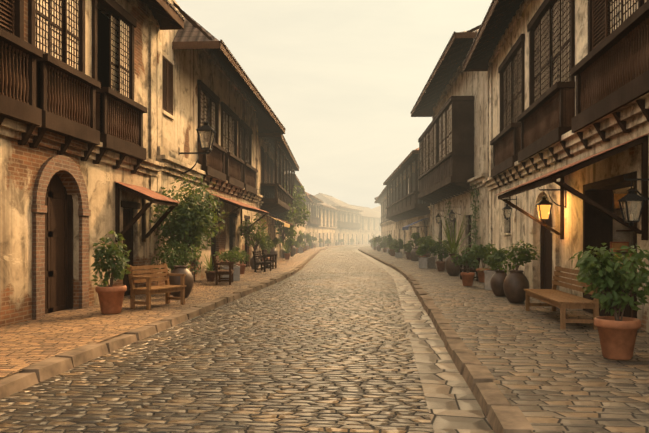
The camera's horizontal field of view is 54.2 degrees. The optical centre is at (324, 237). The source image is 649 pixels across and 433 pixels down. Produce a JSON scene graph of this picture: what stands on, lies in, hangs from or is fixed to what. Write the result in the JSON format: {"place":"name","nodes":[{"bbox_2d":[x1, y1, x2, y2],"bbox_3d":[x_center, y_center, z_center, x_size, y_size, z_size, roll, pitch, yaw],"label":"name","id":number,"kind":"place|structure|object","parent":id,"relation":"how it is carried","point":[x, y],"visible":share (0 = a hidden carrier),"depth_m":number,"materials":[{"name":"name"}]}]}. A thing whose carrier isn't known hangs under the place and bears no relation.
{"place":"outdoors","nodes":[
{"label":"outdoors","id":0,"kind":"place"},
{"bbox_2d":[0,244,364,377],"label":"pavement","id":1,"kind":"structure","parent":0,"point":[24,344],"depth_m":11.32,"materials":[{"name":"brown stone"}]},
{"bbox_2d":[91,230,131,313],"bbox_3d":[-4.237,0.677,12.668,0.794,1.665,0.762,0,0,37],"label":"potted plant","id":2,"kind":"object","parent":1,"relation":"on","point":[111,296],"visible":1,"depth_m":12.56,"materials":[{"name":"green plant"}]},
{"bbox_2d":[127,263,186,309],"bbox_3d":[-3.679,1.050,13.938,0.630,0.920,1.250,0,0,25],"label":"bench","id":3,"kind":"object","parent":1,"relation":"on","point":[149,290],"visible":0.96,"depth_m":13.78,"materials":[{"name":"brown wood"}]},
{"bbox_2d":[151,240,200,294],"bbox_3d":[-4.038,0.778,16.976,1.130,1.462,1.266,0,0,44],"label":"potted plant","id":4,"kind":"object","parent":1,"relation":"on","point":[174,259],"visible":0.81,"depth_m":16.90,"materials":[{"name":"leaf"},{"name":"dark glazed ceramic"},{"name":"bark"}]},
{"bbox_2d":[169,265,193,297],"bbox_3d":[-3.611,1.105,15.929,0.644,0.810,0.644,0,0,-42],"label":"large jar","id":5,"kind":"object","parent":1,"relation":"on","point":[182,269],"visible":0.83,"depth_m":15.74,"materials":[{"name":"brown ceramic"}]},
{"bbox_2d":[149,173,228,258],"bbox_3d":[-4.140,-0.201,18.335,2.892,3.420,2.345,0,0,42],"label":"tree","id":6,"kind":"object","parent":1,"relation":"on","point":[191,223],"visible":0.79,"depth_m":17.86,"materials":[{"name":"green plant"}]},
{"bbox_2d":[192,243,201,280],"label":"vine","id":7,"kind":"object","parent":1,"relation":"on","point":[196,262],"visible":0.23,"depth_m":22.03,"materials":[{"name":"green plant"}]},
{"bbox_2d":[191,253,225,280],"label":"potted plant","id":8,"kind":"object","parent":1,"relation":"on","point":[210,274],"visible":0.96,"depth_m":21.87,"materials":[{"name":"green plant"}]},
{"bbox_2d":[212,255,233,284],"bbox_3d":[-3.329,1.050,20.918,0.630,0.920,1.200,0,0,-5],"label":"chair","id":9,"kind":"object","parent":1,"relation":"on","point":[219,272],"visible":1,"depth_m":20.36,"materials":[{"name":"brown wood"}]},
{"bbox_2d":[213,250,243,280],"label":"potted plant","id":10,"kind":"object","parent":1,"relation":"on","point":[236,268],"visible":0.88,"depth_m":22.49,"materials":[{"name":"green plant"}]},
{"bbox_2d":[232,246,248,273],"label":"potted plant","id":11,"kind":"object","parent":1,"relation":"on","point":[241,265],"visible":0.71,"depth_m":26.29,"materials":[{"name":"green plant"}]},
{"bbox_2d":[239,213,269,268],"bbox_3d":[-3.482,0.149,30.529,1.353,2.722,1.713,0,0,43],"label":"tree","id":12,"kind":"object","parent":1,"relation":"on","point":[255,237],"visible":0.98,"depth_m":30.43,"materials":[{"name":"green plant"}]},
{"bbox_2d":[252,251,271,271],"bbox_3d":[-2.794,1.050,28.509,0.630,0.920,1.300,0,0,8],"label":"chair","id":13,"kind":"object","parent":1,"relation":"on","point":[260,257],"visible":1,"depth_m":27.92,"materials":[{"name":"brown wood"}]},
{"bbox_2d":[259,241,270,265],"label":"potted plant","id":14,"kind":"object","parent":1,"relation":"on","point":[264,247],"visible":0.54,"depth_m":33.66,"materials":[{"name":"green plant"}]},
{"bbox_2d":[260,240,274,259],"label":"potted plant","id":15,"kind":"object","parent":1,"relation":"on","point":[270,245],"visible":0.25,"depth_m":36.10,"materials":[{"name":"plant"}]},
{"bbox_2d":[262,250,276,268],"bbox_3d":[-2.685,1.050,30.910,0.630,0.920,0.700,0,0,9],"label":"chair","id":16,"kind":"object","parent":1,"relation":"on","point":[264,252],"visible":0.73,"depth_m":30.64,"materials":[{"name":"brown wood"}]},
{"bbox_2d":[265,235,279,259],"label":"potted plant","id":17,"kind":"object","parent":1,"relation":"on","point":[275,242],"visible":0.5,"depth_m":39.05,"materials":[{"name":"plant"}]},
{"bbox_2d":[274,203,296,257],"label":"tree","id":18,"kind":"object","parent":1,"relation":"on","point":[284,231],"visible":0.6,"depth_m":46.15,"materials":[{"name":"green plant"}]},
{"bbox_2d":[278,236,294,257],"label":"potted plant","id":19,"kind":"object","parent":1,"relation":"on","point":[287,240],"visible":0.58,"depth_m":48.23,"materials":[{"name":"plant"}]},
{"bbox_2d":[277,236,296,258],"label":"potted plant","id":20,"kind":"object","parent":1,"relation":"on","point":[286,249],"visible":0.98,"depth_m":44.02,"materials":[{"name":"plant"}]},
{"bbox_2d":[280,183,310,256],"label":"tree","id":21,"kind":"object","parent":1,"relation":"on","point":[302,217],"visible":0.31,"depth_m":50.62,"materials":[{"name":"green plant"}]},
{"bbox_2d":[293,237,299,253],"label":"potted plant","id":22,"kind":"object","parent":1,"relation":"on","point":[296,244],"visible":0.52,"depth_m":59.11,"materials":[{"name":"plant"}]},
{"bbox_2d":[297,230,303,252],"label":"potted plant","id":23,"kind":"object","parent":1,"relation":"on","point":[300,238],"visible":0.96,"depth_m":62.66,"materials":[{"name":"plant"}]},
{"bbox_2d":[302,233,310,250],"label":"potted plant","id":24,"kind":"object","parent":1,"relation":"on","point":[306,236],"visible":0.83,"depth_m":74.12,"materials":[{"name":"plant"}]},
{"bbox_2d":[307,236,311,248],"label":"potted plant","id":25,"kind":"object","parent":1,"relation":"on","point":[309,243],"visible":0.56,"depth_m":81.97,"materials":[{"name":"plant"}]},
{"bbox_2d":[310,236,316,248],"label":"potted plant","id":26,"kind":"object","parent":1,"relation":"on","point":[313,239],"visible":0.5,"depth_m":88.51,"materials":[{"name":"plant"}]},
{"bbox_2d":[318,238,322,246],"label":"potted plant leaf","id":27,"kind":"object","parent":1,"relation":"on","point":[320,243],"visible":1,"depth_m":102.03,"materials":[{"name":"plant"}]},
{"bbox_2d":[0,245,433,432],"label":"road","id":28,"kind":"structure","parent":0,"point":[320,342],"depth_m":7.65,"materials":[{"name":"grey stone"}]},
{"bbox_2d":[175,0,491,208],"label":"sky","id":29,"kind":"structure","parent":0,"point":[344,79],"materials":[{"name":"beige"}]},
{"bbox_2d":[355,248,494,432],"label":"road gutter","id":30,"kind":"object","parent":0,"point":[453,405],"depth_m":7.47,"materials":[{"name":"grey stone"}]},
{"bbox_2d":[459,256,479,280],"bbox_3d":[5.176,1.050,22.538,0.630,0.920,1.200,0,0,6],"label":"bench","id":31,"kind":"object","parent":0,"point":[462,269],"visible":0.5,"depth_m":21.98,"materials":[{"name":"brown wood"}]},
{"bbox_2d":[360,246,648,432],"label":"pavement","id":32,"kind":"structure","parent":0,"point":[548,374],"depth_m":7.88,"materials":[{"name":"brown stone"}]},
{"bbox_2d":[373,236,381,250],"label":"potted plant","id":33,"kind":"object","parent":32,"relation":"on","point":[377,239],"visible":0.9,"depth_m":71.49,"materials":[{"name":"plant"}]},
{"bbox_2d":[379,240,386,251],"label":"potted plant","id":34,"kind":"object","parent":32,"relation":"on","point":[382,244],"visible":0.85,"depth_m":66.03,"materials":[{"name":"plant"}]},
{"bbox_2d":[382,236,387,251],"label":"potted plant","id":35,"kind":"object","parent":32,"relation":"on","point":[384,237],"visible":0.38,"depth_m":68.47,"materials":[{"name":"plant"}]},
{"bbox_2d":[387,234,392,254],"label":"potted plant","id":36,"kind":"object","parent":32,"relation":"on","point":[390,238],"visible":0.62,"depth_m":56.14,"materials":[{"name":"plant"}]},
{"bbox_2d":[389,243,395,255],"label":"potted plant","id":37,"kind":"object","parent":32,"relation":"on","point":[392,252],"visible":0.85,"depth_m":52.42,"materials":[{"name":"plant"}]},
{"bbox_2d":[394,239,402,257],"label":"potted plant","id":38,"kind":"object","parent":32,"relation":"on","point":[399,245],"visible":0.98,"depth_m":47.25,"materials":[{"name":"plant"}]},
{"bbox_2d":[403,240,414,258],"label":"potted plant","id":39,"kind":"object","parent":32,"relation":"on","point":[408,247],"visible":0.79,"depth_m":43.95,"materials":[{"name":"plant"}]},
{"bbox_2d":[410,232,419,260],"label":"potted plant","id":40,"kind":"object","parent":32,"relation":"on","point":[414,255],"visible":0.83,"depth_m":41.25,"materials":[{"name":"plant"}]},
{"bbox_2d":[415,240,435,267],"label":"potted plant","id":41,"kind":"object","parent":32,"relation":"on","point":[426,262],"visible":0.73,"depth_m":31.54,"materials":[{"name":"concrete"}]},
{"bbox_2d":[416,236,434,256],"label":"potted plant","id":42,"kind":"object","parent":32,"relation":"on","point":[420,240],"visible":0.42,"depth_m":35.31,"materials":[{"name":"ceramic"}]},
{"bbox_2d":[428,239,449,270],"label":"potted plant","id":43,"kind":"object","parent":32,"relation":"on","point":[437,247],"visible":0.88,"depth_m":28.44,"materials":[{"name":"plant"}]},
{"bbox_2d":[427,208,479,275],"bbox_3d":[4.995,0.154,25.160,2.631,2.711,3.324,0,0,25],"label":"potted plant","id":44,"kind":"object","parent":32,"relation":"on","point":[451,268],"visible":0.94,"depth_m":25.05,"materials":[{"name":"plant"}]},
{"bbox_2d":[451,246,478,285],"bbox_3d":[4.470,0.888,19.876,0.893,1.244,0.840,0,0,34],"label":"potted plant","id":45,"kind":"object","parent":32,"relation":"on","point":[467,276],"visible":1,"depth_m":19.74,"materials":[{"name":"green plant"}]},
{"bbox_2d":[469,243,495,282],"bbox_3d":[5.412,0.839,21.595,0.975,1.341,0.711,0,0,-31],"label":"potted plant","id":46,"kind":"object","parent":32,"relation":"on","point":[478,249],"visible":0.75,"depth_m":21.40,"materials":[{"name":"plant"}]},
{"bbox_2d":[473,246,508,289],"bbox_3d":[4.901,0.855,18.537,1.570,1.309,1.394,0,0,1],"label":"potted plant","id":47,"kind":"object","parent":32,"relation":"on","point":[489,274],"visible":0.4,"depth_m":18.42,"materials":[{"name":"green plant"}]},
{"bbox_2d":[483,248,509,295],"bbox_3d":[4.517,0.881,16.564,0.617,1.257,0.797,0,0,-7],"label":"potted plant","id":48,"kind":"object","parent":32,"relation":"on","point":[498,277],"visible":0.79,"depth_m":16.33,"materials":[{"name":"green plant"}]},
{"bbox_2d":[496,240,540,302],"bbox_3d":[4.514,0.776,14.752,0.945,1.468,0.824,0,0,-20],"label":"potted plant","id":49,"kind":"object","parent":32,"relation":"on","point":[516,283],"visible":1,"depth_m":14.58,"materials":[{"name":"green plant"}]},
{"bbox_2d":[524,266,598,329],"bbox_3d":[4.371,1.050,11.766,0.730,0.920,2.700,0,0,5],"label":"bench","id":50,"kind":"object","parent":32,"relation":"on","point":[553,297],"visible":0.9,"depth_m":11.40,"materials":[{"name":"brown wood"}]},
{"bbox_2d":[569,243,648,359],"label":"potted plant","id":51,"kind":"object","parent":32,"relation":"on","point":[617,334],"visible":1,"depth_m":7.83,"materials":[{"name":"green plant"}]},
{"label":"ground","id":52,"kind":"structure","parent":0,"visible":0},
{"bbox_2d":[0,0,184,326],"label":"building","id":53,"kind":"structure","parent":52,"relation":"on","point":[81,166],"depth_m":13.35,"materials":[{"name":"paint"}]},
{"bbox_2d":[0,244,369,398],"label":"kerb","id":54,"kind":"structure","parent":52,"relation":"on","point":[37,372],"depth_m":9.09,"materials":[{"name":"stone"}]},
{"bbox_2d":[157,0,285,285],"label":"building","id":55,"kind":"structure","parent":52,"relation":"on","point":[202,75],"depth_m":23.78,"materials":[{"name":"paint"}]},
{"bbox_2d":[179,121,216,173],"bbox_3d":[-4.085,-2.881,20.310,1.184,1.736,0.567,0,0,4],"label":"lantern","id":56,"kind":"object","parent":55,"relation":"attached to","point":[206,132],"visible":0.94,"depth_m":20.15,"materials":[{"name":"metal"}]},
{"bbox_2d":[259,129,298,260],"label":"building","id":57,"kind":"structure","parent":52,"relation":"on","point":[277,160],"depth_m":40.75,"materials":[{"name":"wood"}]},
{"bbox_2d":[284,171,304,242],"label":"building","id":58,"kind":"structure","parent":52,"relation":"on","point":[297,182],"depth_m":63.48,"materials":[{"name":"brown wood"}]},
{"bbox_2d":[296,191,311,246],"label":"building","id":59,"kind":"structure","parent":52,"relation":"on","point":[307,199],"depth_m":82.55,"materials":[{"name":"paint"}]},
{"bbox_2d":[306,192,322,246],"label":"building","id":60,"kind":"structure","parent":52,"relation":"on","point":[313,223],"depth_m":96.53,"materials":[{"name":"beige paint"}]},
{"bbox_2d":[317,202,340,246],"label":"building","id":61,"kind":"structure","parent":52,"relation":"on","point":[326,228],"depth_m":113.74,"materials":[{"name":"paint"}]},
{"bbox_2d":[313,193,363,244],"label":"building","id":62,"kind":"structure","parent":52,"relation":"on","point":[348,225],"depth_m":132.91,"materials":[{"name":"beige paint"}]},
{"bbox_2d":[352,205,380,243],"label":"building","id":63,"kind":"structure","parent":52,"relation":"on","point":[370,220],"depth_m":154.43,"materials":[{"name":"paint"}]},
{"bbox_2d":[373,206,380,212],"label":"building","id":64,"kind":"structure","parent":52,"relation":"on","point":[378,208],"depth_m":179.56,"materials":[{"name":"beige tile"}]},
{"bbox_2d":[374,185,395,248],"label":"building","id":65,"kind":"structure","parent":52,"relation":"on","point":[388,226],"depth_m":80.73,"materials":[{"name":"paint"}]},
{"bbox_2d":[383,148,431,256],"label":"building","id":66,"kind":"structure","parent":52,"relation":"on","point":[409,212],"depth_m":50.19,"materials":[{"name":"brown wood"}]},
{"bbox_2d":[358,246,533,432],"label":"kerb","id":67,"kind":"structure","parent":52,"relation":"on","point":[502,414],"depth_m":7.08,"materials":[{"name":"stone"}]},
{"bbox_2d":[410,23,488,267],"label":"building","id":68,"kind":"structure","parent":52,"relation":"on","point":[452,101],"depth_m":29.61,"materials":[{"name":"brown wood"}]},
{"bbox_2d":[435,213,442,223],"bbox_3d":[6.554,-1.201,35.726,0.615,0.834,0.330,0,0,2],"label":"lantern","id":69,"kind":"object","parent":68,"relation":"attached to","point":[437,219],"visible":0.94,"depth_m":35.64,"materials":[{"name":"metal"}]},
{"bbox_2d":[445,200,453,255],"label":"vine","id":70,"kind":"object","parent":68,"relation":"attached to","point":[448,221],"visible":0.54,"depth_m":34.13,"materials":[{"name":"green plant"}]},
{"bbox_2d":[449,207,460,221],"bbox_3d":[6.422,-1.201,31.228,0.615,0.834,0.329,0,0,2],"label":"lantern","id":71,"kind":"object","parent":68,"relation":"attached to","point":[451,215],"visible":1,"depth_m":31.14,"materials":[{"name":"metal"}]},
{"bbox_2d":[469,182,481,243],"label":"vine","id":72,"kind":"object","parent":68,"relation":"attached to","point":[474,226],"visible":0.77,"depth_m":27.32,"materials":[{"name":"green plant"}]},
{"bbox_2d":[463,0,648,332],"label":"building","id":73,"kind":"structure","parent":52,"relation":"on","point":[569,96],"depth_m":14.10,"materials":[{"name":"wood"}]},
{"bbox_2d":[502,196,516,219],"bbox_3d":[5.861,-0.932,20.063,0.446,0.748,0.293,0,0,5],"label":"lantern","id":74,"kind":"object","parent":73,"relation":"attached to","point":[507,209],"visible":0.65,"depth_m":20.00,"materials":[{"name":"metal"}]},
{"bbox_2d":[535,189,565,222],"bbox_3d":[5.255,-0.786,14.696,0.674,0.877,0.348,0,0,5],"label":"lit lantern","id":75,"kind":"object","parent":73,"relation":"attached to","point":[543,205],"visible":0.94,"depth_m":14.63,"materials":[{"name":"glass"}]},
{"bbox_2d":[618,174,648,225],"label":"lantern","id":76,"kind":"object","parent":73,"relation":"attached to","point":[631,203],"visible":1,"depth_m":9.84,"materials":[{"name":"metal"}]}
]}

